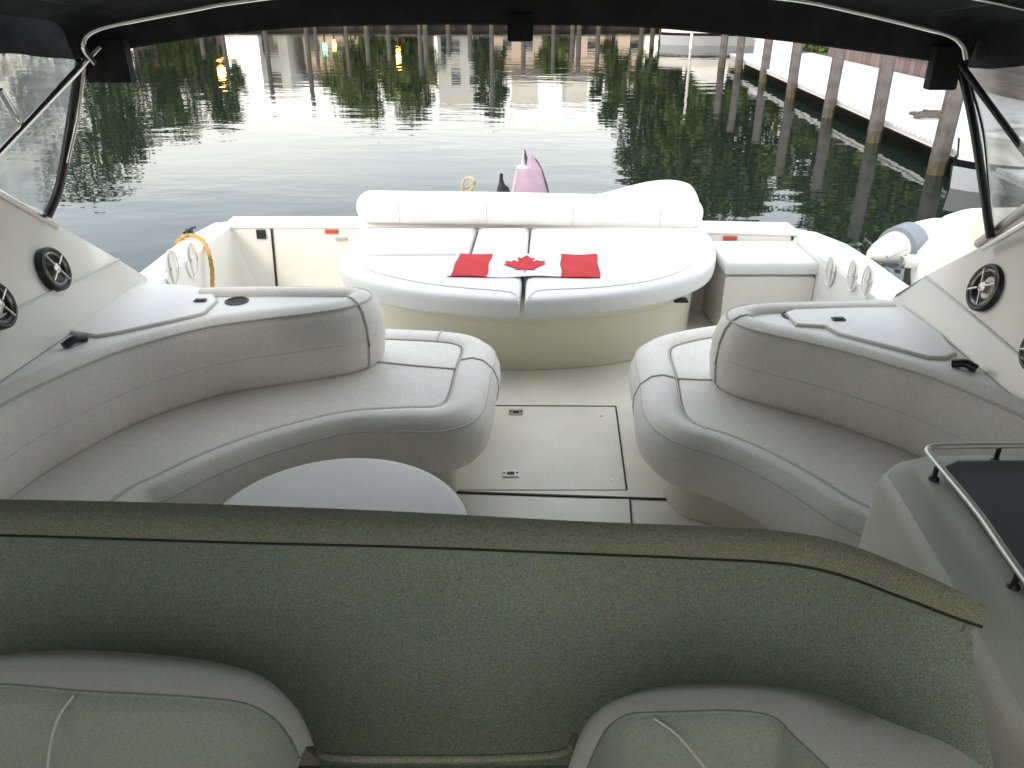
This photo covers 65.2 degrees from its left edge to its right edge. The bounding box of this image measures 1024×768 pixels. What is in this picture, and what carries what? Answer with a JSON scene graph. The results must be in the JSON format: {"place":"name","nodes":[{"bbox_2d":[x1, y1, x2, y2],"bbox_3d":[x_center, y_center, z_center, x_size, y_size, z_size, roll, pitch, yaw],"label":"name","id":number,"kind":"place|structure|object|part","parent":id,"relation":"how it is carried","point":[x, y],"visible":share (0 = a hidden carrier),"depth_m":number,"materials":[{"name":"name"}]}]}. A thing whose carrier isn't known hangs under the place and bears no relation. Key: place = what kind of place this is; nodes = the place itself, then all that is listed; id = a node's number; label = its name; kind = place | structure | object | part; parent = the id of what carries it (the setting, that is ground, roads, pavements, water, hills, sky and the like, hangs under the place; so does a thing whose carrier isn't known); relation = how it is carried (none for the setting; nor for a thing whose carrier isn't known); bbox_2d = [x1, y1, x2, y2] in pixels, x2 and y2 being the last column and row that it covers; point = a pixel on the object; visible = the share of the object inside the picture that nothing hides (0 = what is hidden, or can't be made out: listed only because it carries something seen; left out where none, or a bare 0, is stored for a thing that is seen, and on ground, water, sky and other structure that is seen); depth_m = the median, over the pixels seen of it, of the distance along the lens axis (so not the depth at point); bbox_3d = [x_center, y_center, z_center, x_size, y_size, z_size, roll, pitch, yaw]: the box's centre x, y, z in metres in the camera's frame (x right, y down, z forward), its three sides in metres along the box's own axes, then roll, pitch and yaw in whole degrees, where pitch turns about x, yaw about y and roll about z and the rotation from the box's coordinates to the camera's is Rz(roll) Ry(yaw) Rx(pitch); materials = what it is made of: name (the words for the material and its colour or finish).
{"place":"outdoors","nodes":[
{"label":"outdoors","id":0,"kind":"place"},
{"bbox_2d":[0,28,980,285],"bbox_3d":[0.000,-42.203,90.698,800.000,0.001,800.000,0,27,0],"label":"water","id":1,"kind":"structure","parent":0,"point":[174,140],"depth_m":16.16,"materials":[{"name":"green liquid"}]},
{"bbox_2d":[308,25,639,27],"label":"jetty","id":2,"kind":"object","parent":1,"relation":"on","point":[465,26],"visible":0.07,"depth_m":55.65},
{"bbox_2d":[0,190,1023,526],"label":"motor boat","id":3,"kind":"object","parent":1,"relation":"on","point":[562,444],"visible":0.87,"depth_m":3.51,"materials":[{"name":"grey plastic"}]},
{"bbox_3d":[-1.890,-0.514,2.338,0.052,0.638,1.852,0,27,0],"label":"window frame","id":4,"kind":"part","parent":3,"relation":"part of","materials":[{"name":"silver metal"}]},
{"bbox_2d":[174,233,214,286],"bbox_3d":[-2.455,-1.060,6.182,0.214,0.809,2.971,-10,28,-19],"label":"mooring rope","id":5,"kind":"object","parent":3,"relation":"attached to","point":[206,248],"visible":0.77,"depth_m":4.96,"materials":[{"name":"brown"}]},
{"bbox_2d":[0,286,500,503],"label":"curved sofa","id":6,"kind":"object","parent":3,"relation":"on","point":[219,409],"visible":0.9,"depth_m":3.20,"materials":[{"name":"white leather"}]},
{"bbox_2d":[224,458,467,514],"bbox_3d":[-0.555,0.661,2.609,0.847,0.481,0.847,0,27,0],"label":"round table","id":7,"kind":"object","parent":3,"relation":"on","point":[366,484],"visible":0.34,"depth_m":2.69,"materials":[{"name":"white plastic"}]},
{"bbox_2d":[461,176,475,191],"bbox_3d":[-0.309,-1.367,5.684,0.112,0.212,0.053,7,27,13],"label":"knotted rope","id":8,"kind":"object","parent":3,"relation":"attached to","point":[472,184],"visible":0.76,"depth_m":5.66,"materials":[{"name":"beige fabric"}]},
{"bbox_2d":[0,499,994,767],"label":"seat shell","id":9,"kind":"object","parent":3,"relation":"on","point":[378,639],"visible":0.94,"depth_m":1.49,"materials":[{"name":"green fabric"}]},
{"bbox_2d":[0,650,319,767],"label":"bucket seat","id":10,"kind":"object","parent":9,"relation":"attached to","point":[83,709],"visible":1,"depth_m":1.15,"materials":[{"name":"leather"}]},
{"bbox_2d":[568,684,983,767],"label":"bucket seat","id":11,"kind":"object","parent":9,"relation":"attached to","point":[720,726],"visible":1,"depth_m":1.11,"materials":[{"name":"leather"}]},
{"bbox_2d":[0,0,1023,238],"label":"canvas canopy","id":12,"kind":"object","parent":3,"relation":"attached to","point":[53,53],"visible":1,"depth_m":3.06,"materials":[{"name":"black fabric"}]},
{"bbox_2d":[497,150,548,192],"bbox_3d":[0.071,-1.249,6.026,0.430,1.004,0.195,0,27,0],"label":"inflatable toy","id":13,"kind":"object","parent":3,"relation":"on","point":[529,177],"visible":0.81,"depth_m":5.84,"materials":[{"name":"pink plastic"}]},
{"bbox_2d":[339,180,715,369],"bbox_3d":[0.114,-0.702,4.949,2.414,0.835,1.671,0,27,0],"label":"sun pad","id":14,"kind":"object","parent":3,"relation":"on","point":[630,300],"visible":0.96,"depth_m":4.68,"materials":[{"name":"white leather"}]},
{"bbox_2d":[446,253,599,277],"bbox_3d":[0.072,-0.690,4.618,0.875,0.016,0.434,0,27,0],"label":"maple leaf flag","id":15,"kind":"object","parent":14,"relation":"on","point":[502,265],"visible":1,"depth_m":4.60,"materials":[{"name":"red fabric"}]},
{"bbox_2d":[703,241,818,325],"bbox_3d":[1.580,-0.624,5.167,0.567,0.499,0.475,0,27,0],"label":"storage box","id":16,"kind":"object","parent":3,"relation":"on","point":[746,272],"visible":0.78,"depth_m":4.94,"materials":[{"name":"white plastic"}]},
{"bbox_2d":[629,300,1023,547],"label":"curved sofa","id":17,"kind":"object","parent":3,"relation":"on","point":[743,417],"visible":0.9,"depth_m":3.06,"materials":[{"name":"white leather"}]},
{"bbox_2d":[859,442,1023,767],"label":"side console","id":18,"kind":"object","parent":3,"relation":"on","point":[956,522],"visible":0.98,"depth_m":1.74,"materials":[{"name":"plastic"}]},
{"bbox_3d":[1.867,-0.477,2.273,0.044,0.693,1.704,0,27,-1],"label":"window frame","id":19,"kind":"part","parent":3,"relation":"part of","materials":[{"name":"silver metal"}]},
{"bbox_3d":[1.808,-0.395,2.246,0.028,0.521,1.577,0,27,-1],"label":"window frame","id":20,"kind":"part","parent":3,"relation":"part of","materials":[{"name":"silver metal"}]},
{"bbox_2d":[689,31,693,48],"bbox_3d":[8.458,-16.997,37.339,0.143,3.500,0.143,0,27,0],"label":"white pole","id":21,"kind":"object","parent":1,"relation":"in","point":[691,40],"visible":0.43,"depth_m":37.68,"materials":[{"name":"white metal"}]},
{"bbox_2d":[660,29,755,45],"bbox_3d":[10.033,-17.968,40.185,5.052,2.100,2.235,0,27,0],"label":"moored boat","id":22,"kind":"object","parent":1,"relation":"on","point":[673,37],"visible":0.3,"depth_m":39.73,"materials":[{"name":"grey"}]},
{"bbox_2d":[718,35,728,67],"bbox_3d":[7.674,-12.135,29.045,0.265,2.200,0.249,0,27,0],"label":"wooden piling","id":23,"kind":"object","parent":1,"relation":"on","point":[723,52],"visible":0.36,"depth_m":28.99,"materials":[{"name":"brown wood"}]},
{"bbox_2d":[734,36,745,71],"bbox_3d":[7.856,-11.525,27.486,0.292,2.500,0.249,0,27,0],"label":"wooden piling","id":24,"kind":"object","parent":1,"relation":"on","point":[739,54],"visible":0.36,"depth_m":27.48,"materials":[{"name":"brown wood"}]},
{"bbox_2d":[759,39,772,82],"bbox_3d":[7.806,-9.966,24.582,0.270,2.300,0.249,0,27,0],"label":"wooden piling","id":25,"kind":"object","parent":1,"relation":"on","point":[766,59],"visible":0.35,"depth_m":24.51,"materials":[{"name":"wood"}]},
{"bbox_2d":[785,43,802,97],"bbox_3d":[7.467,-8.321,21.149,0.262,2.420,0.249,0,27,0],"label":"wooden piling","id":26,"kind":"object","parent":1,"relation":"on","point":[794,69],"visible":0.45,"depth_m":21.08,"materials":[{"name":"brown wood"}]},
{"bbox_2d":[821,48,845,117],"bbox_3d":[7.209,-6.659,17.973,0.277,2.280,0.249,0,27,0],"label":"wooden piling","id":27,"kind":"object","parent":1,"relation":"on","point":[833,84],"visible":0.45,"depth_m":17.85,"materials":[{"name":"brown wood"}]},
{"bbox_2d":[866,54,896,142],"bbox_3d":[6.935,-5.267,15.068,0.271,2.380,0.249,0,27,0],"label":"wooden piling","id":28,"kind":"object","parent":1,"relation":"on","point":[881,98],"visible":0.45,"depth_m":14.94,"materials":[{"name":"brown wood"}]},
{"bbox_2d":[866,208,984,284],"bbox_3d":[3.881,-0.774,6.567,1.550,1.085,2.578,22,34,37],"label":"dinghy","id":29,"kind":"object","parent":1,"relation":"on","point":[921,248],"visible":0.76,"depth_m":6.33,"materials":[{"name":"grey rubber"}]},
{"bbox_2d":[926,79,962,175],"bbox_3d":[6.767,-4.002,12.453,0.274,2.450,0.261,0,27,0],"label":"wooden piling","id":30,"kind":"object","parent":1,"relation":"on","point":[945,132],"visible":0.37,"depth_m":12.40,"materials":[{"name":"wood"}]},
{"bbox_2d":[948,133,978,192],"bbox_3d":[9.081,-3.201,11.782,5.200,1.015,1.900,0,27,0],"label":"moored boat","id":31,"kind":"object","parent":1,"relation":"on","point":[963,176],"visible":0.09,"depth_m":11.65,"materials":[{"name":"grey"}]},
{"bbox_2d":[802,45,827,55],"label":"ground","id":32,"kind":"structure","parent":0,"point":[819,52],"depth_m":31.32,"materials":[{"name":"green plant"}]},
{"bbox_2d":[802,44,828,51],"bbox_3d":[12.524,-13.685,31.737,2.095,1.028,2.084,0,27,0],"label":"bush","id":33,"kind":"object","parent":32,"relation":"on","point":[810,48],"visible":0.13,"depth_m":31.45,"materials":[{"name":"green plant"}]},
{"bbox_2d":[730,53,969,158],"bbox_3d":[8.957,-5.888,17.770,5.086,0.680,29.163,0,27,0],"label":"dock","id":34,"kind":"object","parent":32,"relation":"on","point":[907,95],"visible":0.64,"depth_m":19.50,"materials":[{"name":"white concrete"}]},
{"bbox_2d":[753,38,778,56],"bbox_3d":[9.206,-12.194,29.004,0.760,0.578,0.660,0,27,0],"label":"dock box","id":35,"kind":"object","parent":34,"relation":"on","point":[758,47],"visible":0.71,"depth_m":28.78,"materials":[{"name":"white plastic"}]},
{"bbox_2d":[777,41,792,53],"bbox_3d":[10.348,-12.736,30.091,1.060,0.578,0.660,0,27,0],"label":"dock box","id":36,"kind":"object","parent":34,"relation":"on","point":[784,47],"visible":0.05,"depth_m":29.85,"materials":[{"name":"white plastic"}]},
{"bbox_2d":[909,109,940,117],"bbox_3d":[8.138,-5.243,15.540,0.799,0.152,0.395,0,27,0],"label":"rope coil","id":37,"kind":"object","parent":34,"relation":"on","point":[925,113],"visible":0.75,"depth_m":15.42,"materials":[{"name":"grey fabric"}]},
{"bbox_2d":[827,47,927,78],"bbox_3d":[11.510,-7.535,18.312,0.100,1.855,23.500,0,27,0],"label":"board fence","id":38,"kind":"object","parent":32,"relation":"on","point":[912,67],"depth_m":23.97,"materials":[{"name":"brown wood"}]}
]}

